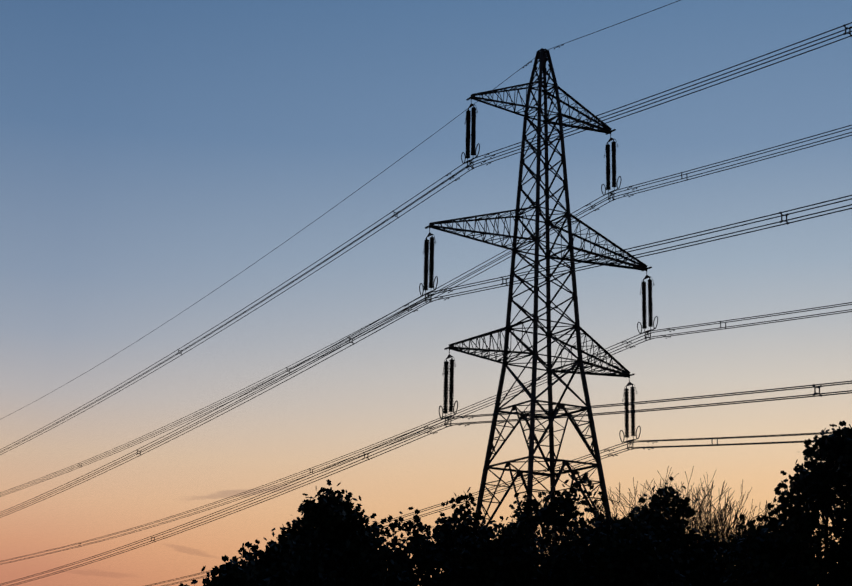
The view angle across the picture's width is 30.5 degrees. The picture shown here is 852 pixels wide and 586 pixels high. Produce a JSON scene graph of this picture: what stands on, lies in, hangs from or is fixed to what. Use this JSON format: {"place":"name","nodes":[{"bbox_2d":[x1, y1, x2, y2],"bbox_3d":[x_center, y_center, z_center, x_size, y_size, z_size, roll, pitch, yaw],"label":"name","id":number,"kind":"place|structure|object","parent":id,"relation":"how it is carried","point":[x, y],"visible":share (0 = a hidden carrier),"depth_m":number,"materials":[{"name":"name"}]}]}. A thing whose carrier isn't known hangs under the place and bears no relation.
{"place":"outdoors","nodes":[
{"label":"outdoors","id":0,"kind":"place"},
{"bbox_2d":[0,0,851,585],"label":"sky","id":1,"kind":"structure","parent":0,"point":[153,152],"materials":[{"name":"blue"}]},
{"label":"ground","id":2,"kind":"structure","parent":0,"visible":0},
{"bbox_2d":[191,555,270,585],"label":"tree","id":3,"kind":"object","parent":2,"relation":"on","point":[230,573],"visible":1,"depth_m":46.44,"materials":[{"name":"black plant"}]},
{"bbox_2d":[231,539,299,585],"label":"tree","id":4,"kind":"object","parent":2,"relation":"on","point":[254,549],"visible":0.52,"depth_m":48.83,"materials":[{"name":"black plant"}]},
{"bbox_2d":[248,537,304,585],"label":"tree","id":5,"kind":"object","parent":2,"relation":"on","point":[272,544],"visible":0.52,"depth_m":48.93,"materials":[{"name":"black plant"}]},
{"bbox_2d":[233,531,342,585],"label":"tree","id":6,"kind":"object","parent":2,"relation":"on","point":[312,553],"visible":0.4,"depth_m":50.59,"materials":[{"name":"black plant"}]},
{"bbox_2d":[272,479,395,585],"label":"tree","id":7,"kind":"object","parent":2,"relation":"on","point":[332,514],"visible":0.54,"depth_m":52.89,"materials":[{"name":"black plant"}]},
{"bbox_2d":[318,499,383,585],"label":"tree","id":8,"kind":"object","parent":2,"relation":"on","point":[356,537],"visible":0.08,"depth_m":53.28,"materials":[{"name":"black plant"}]},
{"bbox_2d":[326,525,415,585],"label":"tree","id":9,"kind":"object","parent":2,"relation":"on","point":[370,571],"visible":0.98,"depth_m":50.79,"materials":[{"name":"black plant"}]},
{"bbox_2d":[371,515,439,585],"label":"tree","id":10,"kind":"object","parent":2,"relation":"on","point":[393,526],"visible":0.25,"depth_m":54.79,"materials":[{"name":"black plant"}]},
{"bbox_2d":[399,507,447,585],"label":"tree","id":11,"kind":"object","parent":2,"relation":"on","point":[428,568],"visible":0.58,"depth_m":54.55,"materials":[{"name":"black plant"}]},
{"bbox_2d":[382,487,503,585],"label":"tree","id":12,"kind":"object","parent":2,"relation":"on","point":[463,518],"visible":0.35,"depth_m":55.92,"materials":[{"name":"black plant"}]},
{"bbox_2d":[430,500,494,583],"bbox_3d":[1.296,12.105,55.196,2.861,9.542,3.536,7,-16,-20],"label":"tree","id":13,"kind":"object","parent":2,"relation":"on","point":[439,527],"visible":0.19,"depth_m":55.94,"materials":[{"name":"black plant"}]},
{"bbox_2d":[434,532,513,585],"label":"tree","id":14,"kind":"object","parent":2,"relation":"on","point":[468,563],"visible":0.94,"depth_m":50.97,"materials":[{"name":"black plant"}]},
{"bbox_2d":[460,510,556,585],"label":"tree","id":15,"kind":"object","parent":2,"relation":"on","point":[501,535],"visible":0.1,"depth_m":52.53,"materials":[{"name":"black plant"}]},
{"bbox_2d":[474,489,577,585],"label":"tree","id":16,"kind":"object","parent":2,"relation":"on","point":[517,553],"visible":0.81,"depth_m":50.89,"materials":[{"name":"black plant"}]},
{"bbox_2d":[425,48,651,564],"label":"pylon","id":17,"kind":"object","parent":2,"relation":"on","point":[542,56],"visible":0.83,"depth_m":122.15,"materials":[{"name":"grey metal"}]},
{"bbox_2d":[0,0,851,585],"bbox_3d":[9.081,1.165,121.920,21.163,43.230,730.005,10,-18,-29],"label":"conductors","id":18,"kind":"object","parent":17,"relation":"attached to","point":[440,292],"visible":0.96,"depth_m":121.83,"materials":[{"name":"grey metal"}]},
{"bbox_2d":[78,24,851,546],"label":"line hardware","id":19,"kind":"object","parent":18,"relation":"on","point":[506,284],"visible":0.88,"depth_m":118.73,"materials":[{"name":"grey metal"}]},
{"bbox_2d":[419,228,437,302],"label":"insulator set","id":20,"kind":"object","parent":17,"relation":"attached to","point":[429,263],"visible":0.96,"depth_m":117.37,"materials":[{"name":"brown ceramic"}]},
{"bbox_2d":[439,350,457,426],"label":"insulator set","id":21,"kind":"object","parent":17,"relation":"attached to","point":[450,384],"visible":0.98,"depth_m":115.87,"materials":[{"name":"brown ceramic"}]},
{"bbox_2d":[461,99,479,169],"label":"insulator set","id":22,"kind":"object","parent":17,"relation":"attached to","point":[472,114],"visible":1,"depth_m":122.01,"materials":[{"name":"brown ceramic"}]},
{"bbox_2d":[601,134,621,200],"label":"insulator set","id":23,"kind":"object","parent":17,"relation":"attached to","point":[608,171],"visible":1,"depth_m":128.53,"materials":[{"name":"brown ceramic"}]},
{"bbox_2d":[619,378,640,449],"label":"insulator set","id":24,"kind":"object","parent":17,"relation":"attached to","point":[626,399],"visible":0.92,"depth_m":123.92,"materials":[{"name":"brown ceramic"}]},
{"bbox_2d":[637,271,657,339],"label":"insulator set","id":25,"kind":"object","parent":17,"relation":"attached to","point":[644,313],"visible":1,"depth_m":127.22,"materials":[{"name":"brown ceramic"}]},
{"bbox_2d":[510,471,615,583],"bbox_3d":[4.488,11.800,55.933,6.260,10.666,5.343,10,-18,-29],"label":"tree","id":26,"kind":"object","parent":2,"relation":"on","point":[566,504],"visible":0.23,"depth_m":55.65,"materials":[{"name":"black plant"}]},
{"bbox_2d":[545,507,636,585],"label":"tree","id":27,"kind":"object","parent":2,"relation":"on","point":[583,575],"visible":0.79,"depth_m":50.16,"materials":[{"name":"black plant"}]},
{"bbox_2d":[557,514,665,585],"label":"tree","id":28,"kind":"object","parent":2,"relation":"on","point":[608,523],"visible":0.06,"depth_m":53.48,"materials":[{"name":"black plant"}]},
{"bbox_2d":[521,466,746,582],"bbox_3d":[7.410,11.400,55.117,9.893,10.998,7.208,10,-18,-29],"label":"bare tree","id":29,"kind":"object","parent":2,"relation":"on","point":[603,506],"visible":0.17,"depth_m":55.15,"materials":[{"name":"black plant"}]},
{"bbox_2d":[589,507,686,585],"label":"tree","id":30,"kind":"object","parent":2,"relation":"on","point":[642,566],"visible":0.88,"depth_m":49.38,"materials":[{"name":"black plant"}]},
{"bbox_2d":[544,477,731,547],"bbox_3d":[8.469,12.292,57.818,9.547,10.748,8.746,10,-18,-29],"label":"bare tree","id":31,"kind":"object","parent":2,"relation":"on","point":[607,517],"visible":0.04,"depth_m":55.39,"materials":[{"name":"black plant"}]},
{"bbox_2d":[623,494,680,585],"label":"tree","id":32,"kind":"object","parent":2,"relation":"on","point":[652,514],"visible":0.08,"depth_m":53.06,"materials":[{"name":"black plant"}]},
{"bbox_2d":[625,476,736,585],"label":"tree","id":33,"kind":"object","parent":2,"relation":"on","point":[707,570],"visible":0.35,"depth_m":52.82,"materials":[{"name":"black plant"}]},
{"bbox_2d":[609,466,776,548],"bbox_3d":[9.462,12.129,57.700,10.542,11.016,7.763,-11,-19,37],"label":"bare tree","id":34,"kind":"object","parent":2,"relation":"on","point":[687,494],"visible":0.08,"depth_m":55.42,"materials":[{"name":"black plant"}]},
{"bbox_2d":[665,494,722,581],"bbox_3d":[9.055,11.713,53.455,2.970,9.627,3.480,-2,-16,11],"label":"tree","id":35,"kind":"object","parent":2,"relation":"on","point":[680,513],"visible":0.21,"depth_m":54.47,"materials":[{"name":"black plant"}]},
{"bbox_2d":[669,514,775,585],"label":"tree","id":36,"kind":"object","parent":2,"relation":"on","point":[744,543],"visible":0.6,"depth_m":48.57,"materials":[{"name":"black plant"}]},
{"bbox_2d":[720,524,747,579],"bbox_3d":[11.060,11.836,51.618,2.483,8.472,3.168,1,-15,3],"label":"tree","id":37,"kind":"object","parent":2,"relation":"on","point":[738,535],"visible":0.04,"depth_m":53.01,"materials":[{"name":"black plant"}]},
{"bbox_2d":[654,501,838,585],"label":"bare tree","id":38,"kind":"object","parent":2,"relation":"on","point":[733,523],"visible":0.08,"depth_m":54.68,"materials":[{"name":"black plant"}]},
{"bbox_2d":[684,477,830,574],"bbox_3d":[10.634,11.475,55.042,7.292,10.966,7.332,-5,-16,21],"label":"bare tree","id":39,"kind":"object","parent":2,"relation":"on","point":[720,519],"visible":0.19,"depth_m":54.88,"materials":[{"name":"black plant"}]},
{"bbox_2d":[727,515,802,585],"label":"tree","id":40,"kind":"object","parent":2,"relation":"on","point":[778,575],"visible":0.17,"depth_m":49.11,"materials":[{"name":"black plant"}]},
{"bbox_2d":[715,420,851,585],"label":"tree","id":41,"kind":"object","parent":2,"relation":"on","point":[834,452],"visible":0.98,"depth_m":47.92,"materials":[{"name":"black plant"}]},
{"bbox_2d":[753,482,821,585],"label":"tree","id":42,"kind":"object","parent":2,"relation":"on","point":[777,510],"visible":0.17,"depth_m":50.32,"materials":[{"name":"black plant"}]},
{"bbox_2d":[758,463,850,585],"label":"tree","id":43,"kind":"object","parent":2,"relation":"on","point":[783,563],"visible":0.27,"depth_m":48.77,"materials":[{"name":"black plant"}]},
{"bbox_2d":[781,457,851,585],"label":"tree","id":44,"kind":"object","parent":2,"relation":"on","point":[832,530],"visible":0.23,"depth_m":49.67,"materials":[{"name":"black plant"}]}
]}

